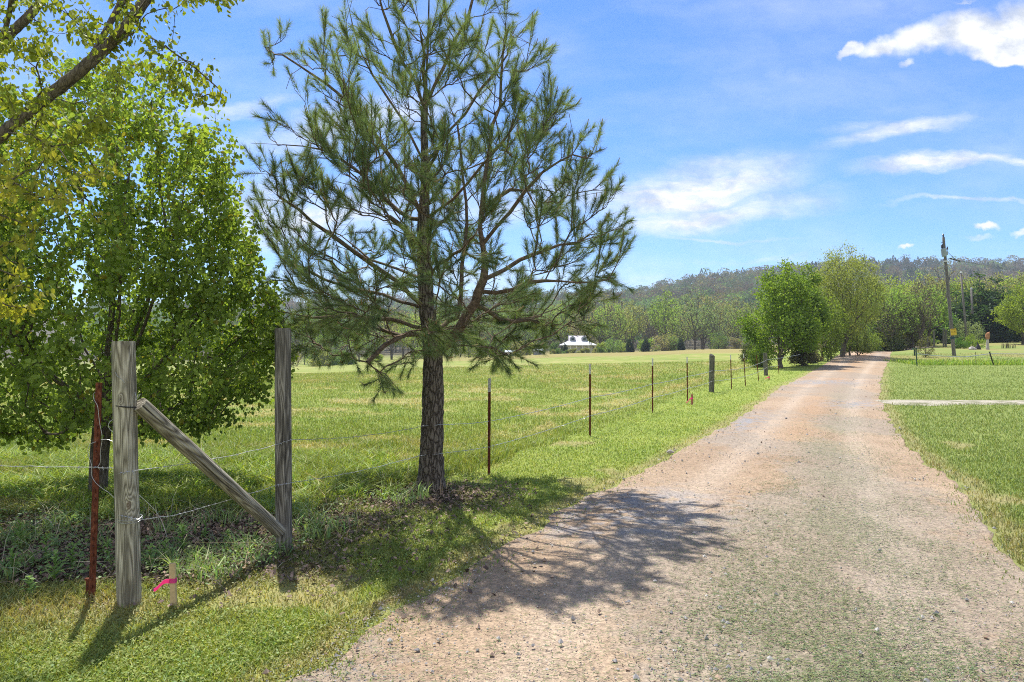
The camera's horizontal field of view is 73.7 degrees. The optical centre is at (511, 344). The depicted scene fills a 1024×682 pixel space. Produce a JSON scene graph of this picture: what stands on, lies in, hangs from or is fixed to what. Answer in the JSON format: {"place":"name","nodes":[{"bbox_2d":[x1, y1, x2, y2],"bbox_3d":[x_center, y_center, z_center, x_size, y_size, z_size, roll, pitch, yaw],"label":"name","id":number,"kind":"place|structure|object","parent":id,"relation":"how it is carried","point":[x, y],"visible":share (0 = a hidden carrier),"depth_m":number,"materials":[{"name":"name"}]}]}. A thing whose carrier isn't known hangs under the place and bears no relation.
{"place":"outdoors","nodes":[
{"label":"outdoors","id":0,"kind":"place"},
{"bbox_2d":[0,443,418,519],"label":"rank grass","id":1,"kind":"structure","parent":0,"point":[55,485],"depth_m":8.16,"materials":[{"name":"green plant"}]},
{"bbox_2d":[0,387,702,647],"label":"field grass","id":2,"kind":"structure","parent":0,"point":[60,593],"depth_m":10.66,"materials":[{"name":"green plant"}]},
{"bbox_2d":[0,368,736,533],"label":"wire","id":3,"kind":"object","parent":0,"point":[420,405],"visible":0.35,"depth_m":20.29,"materials":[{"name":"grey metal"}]},
{"bbox_2d":[0,360,758,388],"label":"field grass","id":4,"kind":"structure","parent":0,"point":[308,381],"depth_m":35.53,"materials":[{"name":"green plant"}]},
{"bbox_2d":[0,270,1023,681],"bbox_3d":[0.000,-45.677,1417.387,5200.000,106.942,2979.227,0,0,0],"label":"ground","id":5,"kind":"structure","parent":0,"point":[688,352],"depth_m":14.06,"materials":[{"name":"green plant"}]},
{"bbox_2d":[1,542,26,570],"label":"weed","id":6,"kind":"object","parent":5,"relation":"on","point":[12,555],"visible":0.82,"depth_m":5.05,"materials":[{"name":"green plant"}]},
{"bbox_2d":[5,517,34,544],"bbox_3d":[-4.068,1.573,5.638,0.225,0.292,0.234,0,0,0],"label":"weed","id":7,"kind":"object","parent":5,"relation":"on","point":[18,528],"visible":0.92,"depth_m":5.66,"materials":[{"name":"green plant"}]},
{"bbox_2d":[19,575,41,592],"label":"weed","id":8,"kind":"object","parent":5,"relation":"on","point":[30,580],"visible":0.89,"depth_m":4.60,"materials":[{"name":"green plant"}]},
{"bbox_2d":[30,533,61,563],"bbox_3d":[-3.619,1.590,5.283,0.188,0.267,0.205,0,0,36],"label":"weed","id":9,"kind":"object","parent":5,"relation":"on","point":[45,539],"visible":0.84,"depth_m":5.29,"materials":[{"name":"green plant"}]},
{"bbox_2d":[42,550,68,578],"bbox_3d":[-3.278,1.600,4.888,0.212,0.248,0.221,0,0,0],"label":"weed","id":10,"kind":"object","parent":5,"relation":"on","point":[57,570],"visible":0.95,"depth_m":4.90,"materials":[{"name":"green plant"}]},
{"bbox_2d":[61,542,83,566],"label":"weed","id":11,"kind":"object","parent":5,"relation":"on","point":[73,559],"visible":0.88,"depth_m":5.17,"materials":[{"name":"green plant"}]},
{"bbox_2d":[89,383,101,597],"bbox_3d":[-2.789,1.028,4.575,0.044,1.547,0.088,0,0,44],"label":"metal fence post","id":12,"kind":"object","parent":5,"relation":"on","point":[95,501],"visible":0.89,"depth_m":4.57,"materials":[{"name":"brown metal"}]},
{"bbox_2d":[0,0,244,324],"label":"leaning tree","id":13,"kind":"object","parent":5,"relation":"on","point":[104,46],"visible":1,"depth_m":4.61,"materials":[{"name":"green plant"}]},
{"bbox_2d":[111,341,141,607],"bbox_3d":[-2.534,0.914,4.488,0.185,1.878,0.150,0,0,0],"label":"fence post","id":14,"kind":"object","parent":5,"relation":"on","point":[127,504],"visible":0.99,"depth_m":4.43,"materials":[{"name":"grey wood"}]},
{"bbox_2d":[134,398,285,537],"bbox_3d":[-2.174,0.958,5.034,0.107,0.108,1.664,0,-43,27],"label":"brace pole","id":15,"kind":"object","parent":14,"relation":"attached to","point":[161,424],"visible":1,"depth_m":4.90,"materials":[{"name":"grey wood"}]},
{"bbox_2d":[119,365,777,520],"bbox_3d":[5.804,1.230,21.037,0.685,0.264,37.204,0,0,27],"label":"barbed wire","id":16,"kind":"object","parent":14,"relation":"attached to","point":[409,458],"visible":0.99,"depth_m":7.54,"materials":[{"name":"grey metal"}]},
{"bbox_2d":[118,354,799,474],"bbox_3d":[6.620,0.791,22.251,1.165,0.467,40.103,0,0,29],"label":"barbed wire","id":17,"kind":"object","parent":14,"relation":"attached to","point":[425,425],"visible":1,"depth_m":7.83,"materials":[{"name":"grey metal"}]},
{"bbox_2d":[0,48,301,493],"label":"broadleaf tree","id":18,"kind":"object","parent":5,"relation":"on","point":[32,367],"visible":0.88,"depth_m":7.03,"materials":[{"name":"green plant"}]},
{"bbox_2d":[142,543,160,567],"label":"weed","id":19,"kind":"object","parent":5,"relation":"on","point":[150,557],"visible":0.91,"depth_m":5.18,"materials":[{"name":"green plant"}]},
{"bbox_2d":[154,563,176,608],"bbox_3d":[-2.229,1.598,4.399,0.138,0.372,0.038,0,0,-18],"label":"survey stake","id":20,"kind":"object","parent":5,"relation":"on","point":[172,580],"visible":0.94,"depth_m":4.40,"materials":[{"name":"brown wood"}]},
{"bbox_2d":[157,537,177,563],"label":"weed","id":21,"kind":"object","parent":5,"relation":"on","point":[164,544],"visible":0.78,"depth_m":5.30,"materials":[{"name":"green plant"}]},
{"bbox_2d":[172,522,194,550],"bbox_3d":[-2.719,1.594,5.607,0.213,0.267,0.241,0,0,0],"label":"weed","id":22,"kind":"object","parent":5,"relation":"on","point":[181,535],"visible":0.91,"depth_m":5.62,"materials":[{"name":"green plant"}]},
{"bbox_2d":[0,478,434,585],"bbox_3d":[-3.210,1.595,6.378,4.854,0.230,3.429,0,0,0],"label":"shade weeds","id":23,"kind":"object","parent":5,"relation":"on","point":[196,554],"visible":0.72,"depth_m":5.85,"materials":[{"name":"green plant"}]},
{"bbox_2d":[0,464,497,587],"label":"dead stems","id":24,"kind":"object","parent":5,"relation":"on","point":[196,524],"visible":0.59,"depth_m":6.12,"materials":[{"name":"plant"}]},
{"bbox_2d":[0,478,545,619],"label":"leaf litter","id":25,"kind":"object","parent":5,"relation":"on","point":[217,524],"visible":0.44,"depth_m":5.95,"materials":[{"name":"brown plant"}]},
{"bbox_2d":[275,328,291,552],"bbox_3d":[-1.896,0.860,5.658,0.142,1.995,0.132,0,0,0],"label":"fence post","id":26,"kind":"object","parent":5,"relation":"on","point":[283,462],"visible":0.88,"depth_m":5.61,"materials":[{"name":"grey wood"}]},
{"bbox_2d":[0,401,753,681],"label":"clover","id":27,"kind":"object","parent":5,"relation":"on","point":[179,650],"visible":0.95,"depth_m":4.16,"materials":[{"name":"green plant"}]},
{"bbox_2d":[371,305,413,359],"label":"tree","id":28,"kind":"object","parent":5,"relation":"on","point":[391,349],"visible":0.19,"depth_m":228.74,"materials":[{"name":"green plant"}]},
{"bbox_2d":[388,318,413,356],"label":"tree","id":29,"kind":"object","parent":5,"relation":"on","point":[401,344],"visible":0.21,"depth_m":207.47,"materials":[{"name":"green plant"}]},
{"bbox_2d":[396,311,421,356],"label":"tree","id":30,"kind":"object","parent":5,"relation":"on","point":[400,329],"visible":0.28,"depth_m":189.76,"materials":[{"name":"green plant"}]},
{"bbox_2d":[234,0,638,491],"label":"pine tree","id":31,"kind":"object","parent":5,"relation":"on","point":[422,255],"visible":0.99,"depth_m":7.54,"materials":[{"name":"green plant"}]},
{"bbox_2d":[488,378,490,474],"bbox_3d":[-0.296,1.116,8.892,0.044,1.361,0.048,0,0,0],"label":"metal fence post","id":32,"kind":"object","parent":5,"relation":"on","point":[489,414],"visible":0.91,"depth_m":8.88,"materials":[{"name":"brown metal"}]},
{"bbox_2d":[483,300,517,352],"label":"tree","id":33,"kind":"object","parent":5,"relation":"on","point":[485,332],"visible":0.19,"depth_m":215.47,"materials":[{"name":"green plant"}]},
{"bbox_2d":[528,304,561,354],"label":"tree","id":34,"kind":"object","parent":5,"relation":"on","point":[553,312],"visible":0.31,"depth_m":197.91,"materials":[{"name":"green plant"}]},
{"bbox_2d":[89,264,1001,356],"bbox_3d":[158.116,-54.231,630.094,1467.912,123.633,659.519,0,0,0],"label":"hill stems","id":35,"kind":"object","parent":5,"relation":"on","point":[534,341],"visible":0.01,"depth_m":342.86,"materials":[{"name":"brown wood"}]},
{"bbox_2d":[72,254,1023,351],"bbox_3d":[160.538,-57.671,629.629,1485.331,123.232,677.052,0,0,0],"label":"hill forest","id":36,"kind":"object","parent":5,"relation":"on","point":[723,287],"visible":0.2,"depth_m":686.98,"materials":[{"name":"green plant"}]},
{"bbox_2d":[553,299,594,336],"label":"tree","id":37,"kind":"object","parent":5,"relation":"on","point":[560,316],"visible":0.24,"depth_m":210.06,"materials":[{"name":"green plant"}]},
{"bbox_2d":[560,336,596,352],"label":"house","id":38,"kind":"structure","parent":5,"relation":"on","point":[575,342],"depth_m":174.00,"materials":[{"name":"white paint"}]},
{"bbox_2d":[567,307,602,340],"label":"tree","id":39,"kind":"object","parent":5,"relation":"on","point":[572,330],"visible":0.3,"depth_m":199.69,"materials":[{"name":"green plant"}]},
{"bbox_2d":[589,364,590,435],"bbox_3d":[1.453,1.079,12.722,0.038,1.450,0.048,0,0,0],"label":"metal fence post","id":40,"kind":"object","parent":5,"relation":"on","point":[589,399],"visible":0.94,"depth_m":12.71,"materials":[{"name":"brown metal"}]},
{"bbox_2d":[575,294,630,341],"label":"tree","id":41,"kind":"object","parent":5,"relation":"on","point":[599,339],"visible":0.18,"depth_m":208.44,"materials":[{"name":"green plant"}]},
{"bbox_2d":[590,302,627,344],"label":"tree","id":42,"kind":"object","parent":5,"relation":"on","point":[610,334],"visible":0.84,"depth_m":193.44,"materials":[{"name":"green plant"}]},
{"bbox_2d":[605,337,619,352],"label":"bush","id":43,"kind":"object","parent":5,"relation":"on","point":[612,346],"visible":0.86,"depth_m":171.71,"materials":[{"name":"green plant"}]},
{"bbox_2d":[598,300,636,352],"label":"tree","id":44,"kind":"object","parent":5,"relation":"on","point":[615,329],"visible":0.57,"depth_m":198.28,"materials":[{"name":"green plant"}]},
{"bbox_2d":[615,310,640,348],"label":"tree","id":45,"kind":"object","parent":5,"relation":"on","point":[633,331],"visible":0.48,"depth_m":224.85,"materials":[{"name":"green plant"}]},
{"bbox_2d":[619,300,649,347],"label":"tree","id":46,"kind":"object","parent":5,"relation":"on","point":[639,328],"visible":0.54,"depth_m":225.96,"materials":[{"name":"green plant"}]},
{"bbox_2d":[640,335,649,351],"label":"cedar tree","id":47,"kind":"object","parent":5,"relation":"on","point":[645,346],"visible":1,"depth_m":164.84,"materials":[{"name":"green plant"}]},
{"bbox_2d":[631,304,665,339],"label":"bare tree","id":48,"kind":"object","parent":5,"relation":"on","point":[647,332],"visible":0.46,"depth_m":231.73,"materials":[{"name":"grey plant"}]},
{"bbox_2d":[648,335,671,350],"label":"bush","id":49,"kind":"object","parent":5,"relation":"on","point":[659,342],"visible":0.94,"depth_m":170.83,"materials":[{"name":"green plant"}]},
{"bbox_2d":[644,289,681,340],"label":"tree","id":50,"kind":"object","parent":5,"relation":"on","point":[663,323],"visible":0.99,"depth_m":193.03,"materials":[{"name":"green plant"}]},
{"bbox_2d":[655,301,694,339],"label":"tree","id":51,"kind":"object","parent":5,"relation":"on","point":[674,325],"visible":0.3,"depth_m":238.85,"materials":[{"name":"green plant"}]},
{"bbox_2d":[667,311,694,342],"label":"tree","id":52,"kind":"object","parent":5,"relation":"on","point":[683,336],"visible":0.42,"depth_m":237.44,"materials":[{"name":"green plant"}]},
{"bbox_2d":[673,287,715,349],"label":"tree","id":53,"kind":"object","parent":5,"relation":"on","point":[690,312],"visible":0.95,"depth_m":196.08,"materials":[{"name":"green plant"}]},
{"bbox_2d":[679,292,726,349],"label":"tree","id":54,"kind":"object","parent":5,"relation":"on","point":[701,336],"visible":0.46,"depth_m":216.80,"materials":[{"name":"green plant"}]},
{"bbox_2d":[690,300,724,347],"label":"tree","id":55,"kind":"object","parent":5,"relation":"on","point":[708,320],"visible":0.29,"depth_m":214.92,"materials":[{"name":"green plant"}]},
{"bbox_2d":[709,354,714,391],"bbox_3d":[7.175,1.087,24.512,0.207,1.540,0.191,0,0,0],"label":"fence post","id":56,"kind":"object","parent":5,"relation":"on","point":[711,368],"visible":0.84,"depth_m":24.43,"materials":[{"name":"grey wood"}]},
{"bbox_2d":[697,304,737,340],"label":"tree","id":57,"kind":"object","parent":5,"relation":"on","point":[716,318],"visible":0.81,"depth_m":193.39,"materials":[{"name":"green plant"}]},
{"bbox_2d":[705,331,732,348],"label":"bush","id":58,"kind":"object","parent":5,"relation":"on","point":[718,344],"visible":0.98,"depth_m":179.60,"materials":[{"name":"green plant"}]},
{"bbox_2d":[721,337,743,348],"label":"bush","id":59,"kind":"object","parent":5,"relation":"on","point":[734,343],"visible":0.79,"depth_m":179.15,"materials":[{"name":"green plant"}]},
{"bbox_2d":[716,297,754,338],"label":"tree","id":60,"kind":"object","parent":5,"relation":"on","point":[728,323],"visible":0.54,"depth_m":197.58,"materials":[{"name":"green plant"}]},
{"bbox_2d":[729,303,761,345],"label":"tree","id":61,"kind":"object","parent":5,"relation":"on","point":[750,311],"visible":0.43,"depth_m":190.84,"materials":[{"name":"green plant"}]},
{"bbox_2d":[738,343,758,361],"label":"bush","id":62,"kind":"object","parent":5,"relation":"on","point":[745,352],"visible":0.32,"depth_m":55.23,"materials":[{"name":"green plant"}]},
{"bbox_2d":[744,346,777,367],"bbox_3d":[17.261,0.803,47.185,2.163,1.901,2.024,0,0,0],"label":"bush","id":63,"kind":"object","parent":5,"relation":"on","point":[751,358],"visible":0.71,"depth_m":46.97,"materials":[{"name":"green plant"}]},
{"bbox_2d":[734,256,828,367],"bbox_3d":[17.616,-2.058,44.475,5.716,7.462,5.797,0,0,0],"label":"broadleaf tree","id":64,"kind":"object","parent":5,"relation":"on","point":[801,325],"visible":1,"depth_m":43.88,"materials":[{"name":"green plant"}]},
{"bbox_2d":[787,345,818,365],"bbox_3d":[19.758,0.657,46.432,2.136,2.004,2.225,0,0,34],"label":"bush","id":65,"kind":"object","parent":5,"relation":"on","point":[799,359],"visible":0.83,"depth_m":46.10,"materials":[{"name":"green plant"}]},
{"bbox_2d":[785,260,833,356],"bbox_3d":[20.028,-2.114,46.852,3.782,7.292,3.988,0,0,31],"label":"broadleaf tree","id":66,"kind":"object","parent":5,"relation":"on","point":[822,309],"visible":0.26,"depth_m":46.24,"materials":[{"name":"green plant"}]},
{"bbox_2d":[813,285,845,360],"bbox_3d":[23.590,-1.795,51.456,3.608,6.246,3.633,0,0,0],"label":"young tree","id":67,"kind":"object","parent":5,"relation":"on","point":[835,316],"visible":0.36,"depth_m":51.07,"materials":[{"name":"green plant"}]},
{"bbox_2d":[816,319,843,360],"bbox_3d":[23.822,-0.624,51.531,2.244,3.893,2.543,0,0,37],"label":"bush","id":68,"kind":"object","parent":5,"relation":"on","point":[827,356],"visible":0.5,"depth_m":51.32,"materials":[{"name":"green plant"}]},
{"bbox_2d":[826,296,851,358],"bbox_3d":[24.866,-1.280,53.376,2.995,5.049,2.995,0,0,38],"label":"young tree","id":69,"kind":"object","parent":5,"relation":"on","point":[842,314],"visible":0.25,"depth_m":52.97,"materials":[{"name":"green plant"}]},
{"bbox_2d":[809,239,895,356],"bbox_3d":[27.640,-3.804,56.891,7.415,9.922,7.940,0,0,0],"label":"airy tree","id":70,"kind":"object","parent":5,"relation":"on","point":[846,288],"visible":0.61,"depth_m":55.47,"materials":[{"name":"green plant"}]},
{"bbox_2d":[836,294,868,355],"bbox_3d":[29.348,-1.835,59.299,3.480,5.802,3.401,0,0,0],"label":"young tree","id":71,"kind":"object","parent":5,"relation":"on","point":[851,345],"visible":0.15,"depth_m":59.15,"materials":[{"name":"green plant"}]},
{"bbox_2d":[846,330,875,354],"bbox_3d":[29.988,-0.195,59.127,2.509,2.516,2.702,0,0,-37],"label":"bush","id":72,"kind":"object","parent":5,"relation":"on","point":[867,344],"visible":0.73,"depth_m":58.81,"materials":[{"name":"green plant"}]},
{"bbox_2d":[857,333,884,351],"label":"bush","id":73,"kind":"object","parent":5,"relation":"on","point":[876,340],"visible":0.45,"depth_m":64.66,"materials":[{"name":"green plant"}]},
{"bbox_2d":[856,286,911,334],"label":"tree","id":74,"kind":"object","parent":5,"relation":"on","point":[885,310],"visible":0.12,"depth_m":81.67,"materials":[{"name":"green plant"}]},
{"bbox_2d":[877,328,904,351],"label":"bush","id":75,"kind":"object","parent":5,"relation":"on","point":[880,337],"visible":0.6,"depth_m":78.53,"materials":[{"name":"green plant"}]},
{"bbox_2d":[877,300,905,351],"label":"tree","id":76,"kind":"object","parent":5,"relation":"on","point":[891,330],"visible":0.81,"depth_m":78.30,"materials":[{"name":"green plant"}]},
{"bbox_2d":[867,284,916,351],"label":"tree","id":77,"kind":"object","parent":5,"relation":"on","point":[892,302],"visible":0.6,"depth_m":78.94,"materials":[{"name":"green plant"}]},
{"bbox_2d":[880,275,911,295],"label":"tree","id":78,"kind":"object","parent":5,"relation":"on","point":[895,278],"visible":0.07,"depth_m":120.27,"materials":[{"name":"green plant"}]},
{"bbox_2d":[872,286,921,341],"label":"tree","id":79,"kind":"object","parent":5,"relation":"on","point":[906,329],"visible":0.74,"depth_m":78.62,"materials":[{"name":"green plant"}]},
{"bbox_2d":[886,337,907,351],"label":"bush","id":80,"kind":"object","parent":5,"relation":"on","point":[896,347],"visible":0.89,"depth_m":77.86,"materials":[{"name":"green plant"}]},
{"bbox_2d":[889,297,931,349],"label":"tree","id":81,"kind":"object","parent":5,"relation":"on","point":[907,334],"visible":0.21,"depth_m":81.14,"materials":[{"name":"green plant"}]},
{"bbox_2d":[897,307,932,347],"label":"tree","id":82,"kind":"object","parent":5,"relation":"on","point":[912,339],"visible":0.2,"depth_m":81.46,"materials":[{"name":"green plant"}]},
{"bbox_2d":[900,269,938,291],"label":"tree","id":83,"kind":"object","parent":5,"relation":"on","point":[908,283],"visible":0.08,"depth_m":133.31,"materials":[{"name":"green plant"}]},
{"bbox_2d":[902,282,940,347],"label":"tree","id":84,"kind":"object","parent":5,"relation":"on","point":[922,325],"visible":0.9,"depth_m":78.32,"materials":[{"name":"green plant"}]},
{"bbox_2d":[914,336,934,356],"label":"bush","id":85,"kind":"object","parent":5,"relation":"on","point":[924,349],"visible":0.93,"depth_m":56.14,"materials":[{"name":"green plant"}]},
{"bbox_2d":[902,278,955,304],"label":"tree","id":86,"kind":"object","parent":5,"relation":"on","point":[923,289],"visible":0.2,"depth_m":100.76,"materials":[{"name":"green plant"}]},
{"bbox_2d":[909,295,949,343],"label":"cedar tree","id":87,"kind":"object","parent":5,"relation":"on","point":[940,337],"visible":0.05,"depth_m":92.94,"materials":[{"name":"green plant"}]},
{"bbox_2d":[908,285,954,345],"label":"tree","id":88,"kind":"object","parent":5,"relation":"on","point":[943,310],"visible":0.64,"depth_m":80.66,"materials":[{"name":"green plant"}]},
{"bbox_2d":[914,263,971,302],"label":"tree","id":89,"kind":"object","parent":5,"relation":"on","point":[939,281],"visible":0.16,"depth_m":120.31,"materials":[{"name":"green plant"}]},
{"bbox_2d":[930,305,964,343],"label":"cedar tree","id":90,"kind":"object","parent":5,"relation":"on","point":[947,325],"visible":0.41,"depth_m":91.16,"materials":[{"name":"green plant"}]},
{"bbox_2d":[940,234,956,355],"bbox_3d":[37.178,-4.111,58.208,1.541,10.734,0.536,0,0,-9],"label":"utility pole","id":91,"kind":"object","parent":5,"relation":"on","point":[944,254],"visible":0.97,"depth_m":58.20,"materials":[{"name":"wood"}]},
{"bbox_2d":[875,399,1023,405],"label":"side drive","id":92,"kind":"structure","parent":5,"relation":"on","point":[926,402],"depth_m":19.89,"materials":[{"name":"beige gravel"}]},
{"bbox_2d":[955,337,971,348],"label":"bush","id":93,"kind":"object","parent":5,"relation":"on","point":[958,341],"visible":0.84,"depth_m":71.78,"materials":[{"name":"green plant"}]},
{"bbox_2d":[960,271,967,346],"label":"utility pole","id":94,"kind":"object","parent":5,"relation":"on","point":[964,314],"visible":0.81,"depth_m":75.92,"materials":[{"name":"wood"}]},
{"bbox_2d":[947,319,983,343],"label":"bush","id":95,"kind":"object","parent":5,"relation":"on","point":[961,328],"visible":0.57,"depth_m":79.55,"materials":[{"name":"green plant"}]},
{"bbox_2d":[946,290,985,343],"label":"cedar tree","id":96,"kind":"object","parent":5,"relation":"on","point":[957,310],"visible":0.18,"depth_m":94.75,"materials":[{"name":"green plant"}]},
{"bbox_2d":[950,276,988,304],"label":"tree","id":97,"kind":"object","parent":5,"relation":"on","point":[959,288],"visible":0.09,"depth_m":120.02,"materials":[{"name":"green plant"}]},
{"bbox_2d":[961,333,985,347],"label":"bush","id":98,"kind":"object","parent":5,"relation":"on","point":[974,342],"visible":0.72,"depth_m":73.81,"materials":[{"name":"green plant"}]},
{"bbox_2d":[957,271,1016,342],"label":"cedar tree","id":99,"kind":"object","parent":5,"relation":"on","point":[980,292],"visible":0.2,"depth_m":99.52,"materials":[{"name":"green plant"}]},
{"bbox_2d":[973,276,1021,342],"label":"cedar tree","id":100,"kind":"object","parent":5,"relation":"on","point":[988,308],"visible":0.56,"depth_m":96.31,"materials":[{"name":"green plant"}]},
{"bbox_2d":[981,292,1021,342],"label":"cedar tree","id":101,"kind":"object","parent":5,"relation":"on","point":[993,337],"visible":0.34,"depth_m":95.46,"materials":[{"name":"green plant"}]},
{"bbox_2d":[987,284,1023,343],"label":"broadleaf tree","id":102,"kind":"object","parent":5,"relation":"on","point":[1011,313],"visible":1,"depth_m":83.57,"materials":[{"name":"green plant"}]},
{"bbox_2d":[0,0,1023,313],"label":"sky","id":103,"kind":"structure","parent":0,"point":[746,134],"materials":[{"name":"blue"}]},
{"bbox_2d":[252,351,1023,681],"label":"road","id":104,"kind":"structure","parent":0,"point":[830,380],"depth_m":5.06,"materials":[{"name":"beige gravel"}]},
{"bbox_2d":[278,390,1023,681],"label":"grass clippings","id":105,"kind":"object","parent":104,"relation":"on","point":[866,671],"depth_m":4.17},
{"bbox_2d":[874,352,1023,593],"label":"lawn grass","id":106,"kind":"structure","parent":0,"point":[1016,516],"depth_m":12.53,"materials":[{"name":"green plant"}]},
{"bbox_2d":[885,358,1023,364],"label":"unmown grass","id":107,"kind":"structure","parent":0,"point":[961,362],"depth_m":47.73,"materials":[{"name":"green plant"}]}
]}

